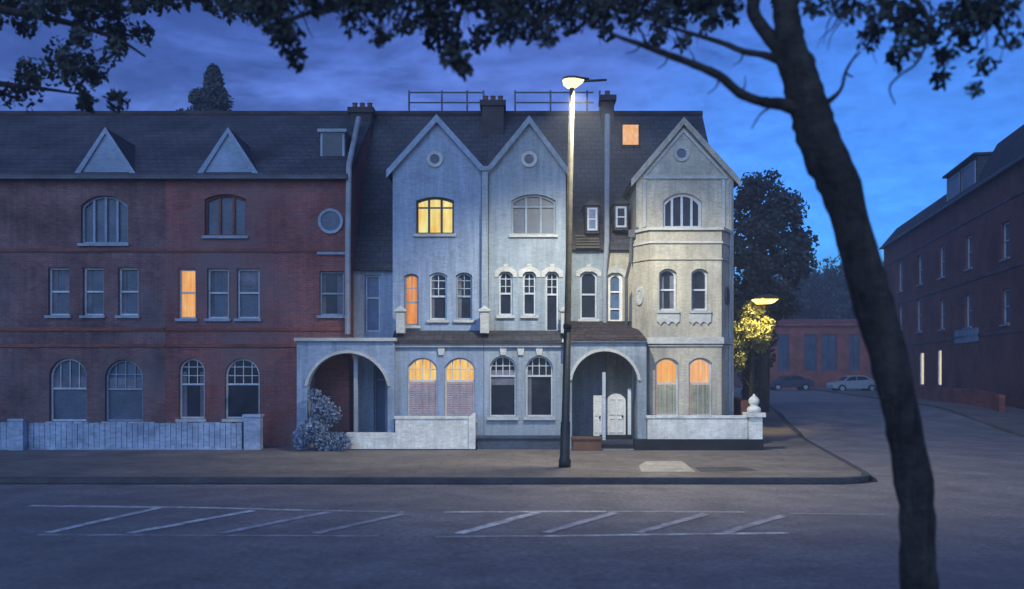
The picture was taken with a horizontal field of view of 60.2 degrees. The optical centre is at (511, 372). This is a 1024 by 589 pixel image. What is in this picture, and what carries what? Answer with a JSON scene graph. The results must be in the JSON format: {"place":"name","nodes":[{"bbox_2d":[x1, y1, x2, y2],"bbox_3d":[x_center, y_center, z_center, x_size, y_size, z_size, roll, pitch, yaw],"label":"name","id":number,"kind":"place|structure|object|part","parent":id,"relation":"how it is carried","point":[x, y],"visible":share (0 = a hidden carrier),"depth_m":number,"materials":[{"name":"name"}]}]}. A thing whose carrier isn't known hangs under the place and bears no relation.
{"place":"outdoors","nodes":[
{"label":"outdoors","id":0,"kind":"place"},
{"bbox_2d":[0,414,263,449],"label":"pale board wall","id":1,"kind":"structure","parent":0,"point":[19,434],"depth_m":26.60,"materials":[{"name":"blue paint"}]},
{"bbox_2d":[0,392,860,476],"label":"pavement","id":2,"kind":"structure","parent":0,"point":[787,451],"depth_m":22.79,"materials":[{"name":"concrete"}]},
{"bbox_2d":[0,111,216,422],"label":"brick house","id":3,"kind":"structure","parent":2,"relation":"on","point":[82,266],"depth_m":28.00,"materials":[{"name":"brick"}]},
{"bbox_2d":[44,268,71,317],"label":"window","id":4,"kind":"structure","parent":3,"relation":"in","point":[59,277],"depth_m":28.19,"materials":[{"name":"glass"}]},
{"bbox_2d":[46,358,88,422],"bbox_3d":[-14.070,0.607,28.057,1.320,2.086,0.295,0,0,0],"label":"window","id":5,"kind":"structure","parent":3,"relation":"in","point":[68,376],"depth_m":28.19,"materials":[{"name":"glass"}]},
{"bbox_2d":[79,268,105,317],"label":"window","id":6,"kind":"structure","parent":3,"relation":"in","point":[94,277],"depth_m":28.19,"materials":[{"name":"glass"}]},
{"bbox_2d":[77,196,129,245],"bbox_3d":[-12.920,-4.793,28.057,1.620,1.606,0.295,0,0,0],"label":"window","id":7,"kind":"structure","parent":3,"relation":"in","point":[105,218],"depth_m":28.19,"materials":[{"name":"glass"}]},
{"bbox_2d":[101,360,144,422],"bbox_3d":[-12.300,0.627,28.057,1.340,2.046,0.295,0,0,0],"label":"window","id":8,"kind":"structure","parent":3,"relation":"in","point":[124,377],"depth_m":28.19,"materials":[{"name":"glass"}]},
{"bbox_2d":[115,268,139,317],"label":"window","id":9,"kind":"structure","parent":3,"relation":"in","point":[128,276],"depth_m":28.19,"materials":[{"name":"glass"}]},
{"bbox_2d":[162,103,376,445],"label":"brick house","id":10,"kind":"structure","parent":2,"relation":"on","point":[262,211],"depth_m":28.00,"materials":[{"name":"brick"}]},
{"bbox_2d":[175,269,197,320],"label":"window","id":11,"kind":"structure","parent":10,"relation":"in","point":[187,276],"depth_m":28.19,"materials":[{"name":"glass"}]},
{"bbox_2d":[175,358,206,421],"bbox_3d":[-10.150,0.567,28.057,0.960,2.006,0.295,0,0,0],"label":"window","id":12,"kind":"structure","parent":10,"relation":"in","point":[192,372],"depth_m":28.19,"materials":[{"name":"glass"}]},
{"bbox_2d":[204,269,230,320],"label":"window","id":13,"kind":"structure","parent":10,"relation":"in","point":[218,279],"depth_m":28.18,"materials":[{"name":"glass"}]},
{"bbox_2d":[201,195,247,238],"bbox_3d":[-9.080,-4.933,28.057,1.460,1.406,0.295,0,0,0],"label":"window","id":14,"kind":"structure","parent":10,"relation":"in","point":[225,214],"depth_m":28.19,"materials":[{"name":"glass"}]},
{"bbox_2d":[222,358,258,421],"bbox_3d":[-8.550,0.567,28.057,1.240,2.006,0.295,0,0,0],"label":"window","id":15,"kind":"structure","parent":10,"relation":"in","point":[242,375],"depth_m":28.19,"materials":[{"name":"glass"}]},
{"bbox_2d":[234,269,261,320],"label":"window","id":16,"kind":"structure","parent":10,"relation":"in","point":[248,279],"depth_m":28.19,"materials":[{"name":"glass"}]},
{"bbox_2d":[318,208,342,233],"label":"round window","id":17,"kind":"structure","parent":10,"relation":"in","point":[330,220],"depth_m":27.97,"materials":[{"name":"glass"}]},
{"bbox_2d":[317,272,344,317],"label":"window","id":18,"kind":"structure","parent":10,"relation":"in","point":[331,283],"depth_m":28.18,"materials":[{"name":"glass"}]},
{"bbox_2d":[291,388,352,451],"bbox_3d":[-5.656,1.473,26.206,1.904,2.018,1.019,0,0,0],"label":"pale shrub","id":19,"kind":"object","parent":2,"relation":"on","point":[308,433],"visible":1,"depth_m":26.15,"materials":[{"name":"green plant"}]},
{"bbox_2d":[294,338,397,449],"bbox_3d":[-5.016,0.659,27.238,3.046,3.381,1.477,0,0,0],"label":"entrance porch","id":20,"kind":"object","parent":2,"relation":"on","point":[314,355],"visible":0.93,"depth_m":26.60,"materials":[{"name":"stone"}]},
{"bbox_2d":[346,413,476,449],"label":"stepped garden wall","id":21,"kind":"structure","parent":2,"relation":"on","point":[434,433],"depth_m":26.45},
{"bbox_2d":[353,111,488,447],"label":"gabled house","id":22,"kind":"structure","parent":2,"relation":"on","point":[417,265],"depth_m":27.60,"materials":[{"name":"paint"}]},
{"bbox_2d":[366,275,379,331],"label":"window","id":23,"kind":"structure","parent":22,"relation":"in","point":[372,281],"depth_m":28.99,"materials":[{"name":"glass"}]},
{"bbox_2d":[374,366,385,431],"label":"window","id":24,"kind":"structure","parent":22,"relation":"in","point":[379,379],"depth_m":28.99,"materials":[{"name":"glass"}]},
{"bbox_2d":[405,274,420,327],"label":"window","id":25,"kind":"structure","parent":22,"relation":"in","point":[411,280],"depth_m":27.79,"materials":[{"name":"glass"}]},
{"bbox_2d":[408,358,437,415],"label":"window","id":26,"kind":"structure","parent":22,"relation":"in","point":[422,372],"depth_m":27.13,"materials":[{"name":"glass"}]},
{"bbox_2d":[413,198,455,236],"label":"window","id":27,"kind":"structure","parent":22,"relation":"in","point":[435,216],"depth_m":27.79,"materials":[{"name":"glass"}]},
{"bbox_2d":[427,273,448,322],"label":"window","id":28,"kind":"structure","parent":22,"relation":"in","point":[438,281],"depth_m":27.78,"materials":[{"name":"paint"}]},
{"bbox_2d":[445,358,477,422],"bbox_3d":[-1.591,0.548,27.057,1.085,1.976,0.295,0,0,0],"label":"window","id":29,"kind":"structure","parent":22,"relation":"in","point":[459,372],"depth_m":27.15,"materials":[{"name":"glass"}]},
{"bbox_2d":[453,273,473,322],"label":"window","id":30,"kind":"structure","parent":22,"relation":"in","point":[463,280],"depth_m":27.78,"materials":[{"name":"paint"}]},
{"bbox_2d":[477,435,559,448],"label":"dark plinth wall","id":31,"kind":"structure","parent":2,"relation":"on","point":[518,441],"depth_m":26.65,"materials":[{"name":"blue stone"}]},
{"bbox_2d":[478,96,605,435],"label":"gabled house","id":32,"kind":"structure","parent":2,"relation":"on","point":[524,172],"depth_m":27.60,"materials":[{"name":"white paint"}]},
{"bbox_2d":[487,356,518,419],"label":"window","id":33,"kind":"structure","parent":32,"relation":"in","point":[502,369],"depth_m":27.19,"materials":[{"name":"paint"}]},
{"bbox_2d":[408,90,600,110],"bbox_3d":[-0.291,-9.724,34.000,7.404,2.214,0.070,0,0,0],"label":"roof railing","id":34,"kind":"object","parent":32,"relation":"on","point":[483,92],"visible":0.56,"depth_m":33.97,"materials":[{"name":"metal"}]},
{"bbox_2d":[495,264,516,317],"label":"window","id":35,"kind":"structure","parent":32,"relation":"in","point":[505,278],"depth_m":27.72,"materials":[{"name":"paint"}]},
{"bbox_2d":[519,264,539,317],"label":"window","id":36,"kind":"structure","parent":32,"relation":"in","point":[529,278],"depth_m":27.72,"materials":[{"name":"paint"}]},
{"bbox_2d":[509,195,557,236],"bbox_3d":[0.670,-4.882,27.657,1.520,1.348,0.295,0,0,0],"label":"window","id":37,"kind":"structure","parent":32,"relation":"in","point":[531,215],"depth_m":27.79,"materials":[{"name":"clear glass"}]},
{"bbox_2d":[524,356,554,419],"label":"window","id":38,"kind":"structure","parent":32,"relation":"in","point":[539,370],"depth_m":27.19,"materials":[{"name":"glass"}]},
{"bbox_2d":[541,264,562,329],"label":"window","id":39,"kind":"structure","parent":32,"relation":"in","point":[551,278],"depth_m":27.79,"materials":[{"name":"paint"}]},
{"bbox_2d":[576,264,600,320],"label":"window","id":40,"kind":"structure","parent":32,"relation":"in","point":[588,280],"depth_m":28.99,"materials":[{"name":"paint"}]},
{"bbox_2d":[559,76,606,467],"bbox_3d":[1.735,-2.468,21.700,1.179,9.596,0.340,0,0,0],"label":"street lamp","id":41,"kind":"object","parent":2,"relation":"on","point":[571,83],"visible":1,"depth_m":21.63,"materials":[{"name":"grey metal"}]},
{"bbox_2d":[571,436,602,450],"bbox_3d":[2.225,2.130,26.350,0.905,0.400,0.480,0,0,0],"label":"brick planter","id":42,"kind":"object","parent":2,"relation":"on","point":[586,443],"visible":1,"depth_m":26.15,"materials":[{"name":"brick"}]},
{"bbox_2d":[561,321,648,449],"bbox_3d":[2.803,0.345,27.605,2.609,4.011,2.290,0,0,0],"label":"entrance porch","id":43,"kind":"object","parent":2,"relation":"on","point":[622,340],"visible":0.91,"depth_m":26.84,"materials":[{"name":"stone"}]},
{"bbox_2d":[593,395,601,435],"bbox_3d":[2.676,1.353,27.450,0.294,1.255,0.140,0,0,0],"label":"door","id":44,"kind":"structure","parent":43,"relation":"in","point":[597,399],"depth_m":27.45,"materials":[{"name":"white wood"}]},
{"bbox_2d":[606,394,625,434],"bbox_3d":[3.235,1.323,27.450,0.588,1.314,0.140,0,0,0],"label":"door","id":45,"kind":"structure","parent":43,"relation":"in","point":[615,403],"depth_m":27.45,"materials":[{"name":"white wood"}]},
{"bbox_2d":[600,435,633,448],"bbox_3d":[3.211,2.135,27.050,0.984,0.390,0.780,0,0,0],"label":"doorstep","id":46,"kind":"object","parent":2,"relation":"on","point":[618,442],"visible":0.79,"depth_m":26.91,"materials":[{"name":"grey stone"}]},
{"bbox_2d":[592,90,740,439],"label":"end gabled house","id":47,"kind":"structure","parent":2,"relation":"on","point":[669,182],"depth_m":27.79,"materials":[{"name":"paint"}]},
{"bbox_2d":[607,265,625,320],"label":"window","id":48,"kind":"structure","parent":47,"relation":"in","point":[614,280],"depth_m":28.92,"materials":[{"name":"white glass"}]},
{"bbox_2d":[655,358,677,414],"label":"window","id":49,"kind":"structure","parent":47,"relation":"in","point":[666,369],"depth_m":27.27,"materials":[{"name":"glass"}]},
{"bbox_2d":[657,269,679,312],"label":"window","id":50,"kind":"structure","parent":47,"relation":"in","point":[667,278],"depth_m":27.37,"materials":[{"name":"glass"}]},
{"bbox_2d":[663,194,700,226],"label":"window","id":51,"kind":"structure","parent":47,"relation":"in","point":[679,210],"depth_m":28.09,"materials":[{"name":"glass"}]},
{"bbox_2d":[689,269,710,312],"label":"window","id":52,"kind":"structure","parent":47,"relation":"in","point":[698,277],"depth_m":27.38,"materials":[{"name":"glass"}]},
{"bbox_2d":[689,358,710,414],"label":"window","id":53,"kind":"structure","parent":47,"relation":"in","point":[699,368],"depth_m":27.27,"materials":[{"name":"glass"}]},
{"bbox_2d":[639,461,694,471],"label":"paving slab","id":54,"kind":"structure","parent":2,"relation":"on","point":[664,466],"depth_m":21.78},
{"bbox_2d":[633,415,763,449],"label":"white garden wall","id":55,"kind":"structure","parent":2,"relation":"on","point":[696,432],"depth_m":26.45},
{"bbox_2d":[742,394,765,438],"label":"gate pillar","id":56,"kind":"structure","parent":55,"relation":"on","point":[754,414],"depth_m":26.37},
{"bbox_2d":[695,467,753,471],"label":"paving slab","id":57,"kind":"structure","parent":2,"relation":"on","point":[704,469],"depth_m":21.11,"materials":[{"name":"concrete"}]},
{"bbox_2d":[734,395,747,414],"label":"side garden wall","id":58,"kind":"structure","parent":2,"relation":"on","point":[740,405],"depth_m":28.40,"materials":[{"name":"brick"}]},
{"bbox_2d":[734,300,775,406],"bbox_3d":[8.950,-0.200,33.627,2.158,5.107,1.480,0,0,0],"label":"yellow leafy tree","id":59,"kind":"object","parent":2,"relation":"on","point":[747,339],"visible":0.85,"depth_m":33.33,"materials":[{"name":"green plant"}]},
{"bbox_2d":[734,284,777,399],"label":"bushy tree","id":60,"kind":"object","parent":2,"relation":"on","point":[745,390],"visible":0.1,"depth_m":43.71,"materials":[{"name":"green plant"}]},
{"bbox_2d":[750,294,780,395],"bbox_3d":[9.416,-0.272,33.459,0.950,5.243,2.019,0,0,0],"label":"side street lamp","id":61,"kind":"object","parent":2,"relation":"on","point":[766,299],"visible":0.64,"depth_m":32.65,"materials":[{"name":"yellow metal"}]},
{"bbox_2d":[734,168,819,412],"bbox_3d":[11.331,-3.546,40.043,4.399,11.410,4.115,0,0,-34],"label":"bushy tree","id":62,"kind":"object","parent":2,"relation":"on","point":[771,217],"visible":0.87,"depth_m":39.23,"materials":[{"name":"green plant"}]},
{"bbox_2d":[0,387,1023,588],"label":"road","id":63,"kind":"structure","parent":0,"point":[977,468],"depth_m":13.68,"materials":[{"name":"asphalt"}]},
{"bbox_2d":[47,508,159,532],"bbox_3d":[-6.711,2.440,14.665,0.192,0.001,2.527,0,0,16],"label":"road marking","id":64,"kind":"object","parent":63,"relation":"on","point":[96,521],"visible":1,"depth_m":14.54,"materials":[{"name":"paint"}]},
{"bbox_2d":[30,505,207,507],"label":"road marking","id":65,"kind":"object","parent":63,"relation":"on","point":[115,506],"visible":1,"depth_m":16.08,"materials":[{"name":"paint"}]},
{"bbox_2d":[0,0,282,113],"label":"overhanging street tree","id":66,"kind":"object","parent":63,"relation":"on","point":[27,11],"visible":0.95,"depth_m":10.95,"materials":[{"name":"green plant"}]},
{"bbox_2d":[126,510,252,533],"bbox_3d":[-5.188,2.440,14.495,0.196,0.001,2.510,0,0,29],"label":"road marking","id":67,"kind":"object","parent":63,"relation":"on","point":[171,525],"visible":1,"depth_m":14.34,"materials":[{"name":"paint"}]},
{"bbox_2d":[175,63,233,110],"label":"conifer","id":68,"kind":"object","parent":63,"relation":"on","point":[211,94],"visible":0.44,"depth_m":41.43,"materials":[{"name":"green plant"}]},
{"bbox_2d":[38,534,378,535],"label":"road marking","id":69,"kind":"object","parent":63,"relation":"on","point":[199,535],"visible":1,"depth_m":13.22,"materials":[{"name":"paint"}]},
{"bbox_2d":[209,507,304,510],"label":"road marking","id":70,"kind":"object","parent":63,"relation":"on","point":[257,508],"visible":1,"depth_m":15.84,"materials":[{"name":"paint"}]},
{"bbox_2d":[217,511,330,533],"bbox_3d":[-3.812,2.440,14.425,0.195,0.001,2.378,0,0,30],"label":"road marking","id":71,"kind":"object","parent":63,"relation":"on","point":[264,524],"visible":1,"depth_m":14.25,"materials":[{"name":"paint"}]},
{"bbox_2d":[302,510,404,512],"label":"road marking","id":72,"kind":"object","parent":63,"relation":"on","point":[355,511],"visible":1,"depth_m":15.50,"materials":[{"name":"paint"}]},
{"bbox_2d":[311,513,405,533],"bbox_3d":[-2.419,2.440,14.321,0.193,0.001,2.156,0,0,31],"label":"road marking","id":73,"kind":"object","parent":63,"relation":"on","point":[353,524],"visible":1,"depth_m":14.25,"materials":[{"name":"paint"}]},
{"bbox_2d":[0,406,868,482],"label":"kerb","id":74,"kind":"structure","parent":63,"relation":"on","point":[863,476],"depth_m":19.43,"materials":[{"name":"concrete"}]},
{"bbox_2d":[0,409,877,483],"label":"gutter","id":75,"kind":"object","parent":63,"relation":"on","point":[872,479],"visible":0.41,"depth_m":19.41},
{"bbox_2d":[436,535,541,536],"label":"road marking","id":76,"kind":"object","parent":63,"relation":"on","point":[497,536],"visible":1,"depth_m":13.14,"materials":[{"name":"paint"}]},
{"bbox_2d":[455,512,539,533],"bbox_3d":[-0.191,2.440,14.364,0.226,0.001,2.382,0,0,31],"label":"road marking","id":77,"kind":"object","parent":63,"relation":"on","point":[507,520],"visible":1,"depth_m":14.25,"materials":[{"name":"paint"}]},
{"bbox_2d":[444,511,605,512],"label":"road marking","id":78,"kind":"object","parent":63,"relation":"on","point":[513,511],"visible":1,"depth_m":15.50,"materials":[{"name":"paint"}]},
{"bbox_2d":[543,512,617,532],"bbox_3d":[1.154,2.440,14.417,0.189,0.001,2.324,0,0,34],"label":"road marking","id":79,"kind":"object","parent":63,"relation":"on","point":[579,522],"visible":1,"depth_m":14.34,"materials":[{"name":"paint"}]},
{"bbox_2d":[235,0,1023,588],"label":"leaning street tree","id":80,"kind":"object","parent":63,"relation":"on","point":[805,102],"visible":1,"depth_m":6.95,"materials":[{"name":"brown plant"}]},
{"bbox_2d":[543,532,788,536],"bbox_3d":[2.340,2.444,13.322,3.765,0.001,0.135,0,0,-4],"label":"road marking","id":81,"kind":"object","parent":63,"relation":"on","point":[667,534],"visible":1,"depth_m":13.31,"materials":[{"name":"paint"}]},
{"bbox_2d":[634,513,710,532],"bbox_3d":[2.637,2.440,14.348,0.195,0.001,2.308,0,0,39],"label":"road marking","id":82,"kind":"object","parent":63,"relation":"on","point":[663,525],"visible":1,"depth_m":14.25,"materials":[{"name":"paint"}]},
{"bbox_2d":[606,511,743,511],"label":"road marking","id":83,"kind":"object","parent":63,"relation":"on","point":[674,511],"visible":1,"depth_m":15.50,"materials":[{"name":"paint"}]},
{"bbox_2d":[723,515,785,532],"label":"road marking","id":84,"kind":"object","parent":63,"relation":"on","point":[742,527],"visible":1,"depth_m":14.16,"materials":[{"name":"paint"}]},
{"bbox_2d":[746,270,794,300],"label":"tree","id":85,"kind":"object","parent":63,"relation":"on","point":[778,277],"visible":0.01,"depth_m":116.26,"materials":[{"name":"green plant"}]},
{"bbox_2d":[770,375,813,390],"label":"parked car","id":86,"kind":"object","parent":63,"relation":"on","point":[797,381],"visible":0.98,"depth_m":83.18,"materials":[{"name":"grey paint"}]},
{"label":"side window","id":87,"kind":"part","parent":86,"relation":"part of","materials":[{"name":"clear glass"}]},
{"bbox_2d":[734,319,872,388],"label":"red building","id":88,"kind":"structure","parent":63,"relation":"on","point":[820,353],"depth_m":92.00,"materials":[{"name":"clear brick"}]},
{"bbox_2d":[778,334,788,370],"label":"window","id":89,"kind":"structure","parent":88,"relation":"in","point":[783,339],"depth_m":92.19,"materials":[{"name":"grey glass"}]},
{"bbox_2d":[804,334,815,370],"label":"window","id":90,"kind":"structure","parent":88,"relation":"in","point":[809,339],"depth_m":92.19,"materials":[{"name":"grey glass"}]},
{"bbox_2d":[822,334,836,370],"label":"window","id":91,"kind":"structure","parent":88,"relation":"in","point":[829,341],"depth_m":92.19,"materials":[{"name":"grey glass"}]},
{"bbox_2d":[849,334,858,370],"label":"window","id":92,"kind":"structure","parent":88,"relation":"in","point":[853,338],"depth_m":92.19,"materials":[{"name":"grey glass"}]},
{"bbox_2d":[782,274,829,318],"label":"tree","id":93,"kind":"object","parent":63,"relation":"on","point":[807,316],"visible":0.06,"depth_m":109.48,"materials":[{"name":"green plant"}]},
{"bbox_2d":[777,255,854,318],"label":"tree","id":94,"kind":"object","parent":63,"relation":"on","point":[836,297],"visible":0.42,"depth_m":104.45,"materials":[{"name":"green plant"}]},
{"bbox_2d":[801,285,855,318],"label":"tree","id":95,"kind":"object","parent":63,"relation":"on","point":[850,315],"visible":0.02,"depth_m":109.57,"materials":[{"name":"green plant"}]},
{"bbox_2d":[790,513,883,514],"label":"road marking","id":96,"kind":"object","parent":63,"relation":"on","point":[832,513],"visible":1,"depth_m":15.28,"materials":[{"name":"paint"}]},
{"bbox_2d":[826,375,875,390],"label":"parked car","id":97,"kind":"object","parent":63,"relation":"on","point":[843,383],"visible":0.9,"depth_m":77.18,"materials":[{"name":"silver metal"}]},
{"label":"side window","id":98,"kind":"part","parent":97,"relation":"part of","materials":[{"name":"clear glass"}]},
{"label":"side window","id":99,"kind":"part","parent":97,"relation":"part of","materials":[{"name":"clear glass"}]},
{"bbox_2d":[879,124,1023,408],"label":"corner brick building","id":100,"kind":"structure","parent":63,"relation":"on","point":[954,262],"depth_m":49.29,"materials":[{"name":"brick"}]},
{"bbox_2d":[897,261,902,293],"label":"window","id":101,"kind":"structure","parent":100,"relation":"in","point":[901,263],"depth_m":65.63,"materials":[{"name":"glass"}]},
{"bbox_2d":[900,304,902,330],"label":"window","id":102,"kind":"structure","parent":100,"relation":"in","point":[901,306],"depth_m":65.60,"materials":[{"name":"glass"}]},
{"bbox_2d":[915,298,921,333],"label":"window","id":103,"kind":"structure","parent":100,"relation":"in","point":[919,300],"depth_m":60.24,"materials":[{"name":"glass"}]},
{"bbox_2d":[916,255,922,286],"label":"window","id":104,"kind":"structure","parent":100,"relation":"in","point":[920,257],"depth_m":59.99,"materials":[{"name":"glass"}]},
{"bbox_2d":[920,352,923,384],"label":"window","id":105,"kind":"structure","parent":100,"relation":"in","point":[921,353],"depth_m":59.47,"materials":[{"name":"glass"}]},
{"bbox_2d":[938,349,940,385],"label":"window","id":106,"kind":"structure","parent":100,"relation":"in","point":[939,351],"depth_m":55.39,"materials":[{"name":"glass"}]},
{"bbox_2d":[937,245,944,279],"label":"window","id":107,"kind":"structure","parent":100,"relation":"in","point":[943,247],"depth_m":54.81,"materials":[{"name":"glass"}]},
{"bbox_2d":[937,299,944,330],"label":"window","id":108,"kind":"structure","parent":100,"relation":"in","point":[943,300],"depth_m":54.81,"materials":[{"name":"glass"}]},
{"bbox_2d":[963,294,971,329],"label":"window","id":109,"kind":"structure","parent":100,"relation":"in","point":[969,297],"depth_m":49.73,"materials":[{"name":"glass"}]},
{"bbox_2d":[963,235,972,271],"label":"window","id":110,"kind":"structure","parent":100,"relation":"in","point":[970,267],"depth_m":49.55,"materials":[{"name":"glass"}]},
{"bbox_2d":[999,221,1009,261],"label":"window","id":111,"kind":"structure","parent":100,"relation":"in","point":[1007,225],"depth_m":43.80,"materials":[{"name":"glass"}]},
{"bbox_2d":[999,289,1009,326],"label":"window","id":112,"kind":"structure","parent":100,"relation":"in","point":[1006,292],"depth_m":43.80,"materials":[{"name":"glass"}]},
{"bbox_2d":[0,0,1023,307],"label":"sky","id":113,"kind":"structure","parent":0,"point":[901,153],"materials":[{"name":"blue"}]},
{"bbox_2d":[809,388,1023,437],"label":"pavement","id":114,"kind":"structure","parent":0,"point":[1010,420],"depth_m":40.23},
{"bbox_2d":[914,386,1004,411],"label":"red garden wall","id":115,"kind":"structure","parent":114,"relation":"on","point":[987,400],"depth_m":45.27,"materials":[{"name":"brick"}]}
]}

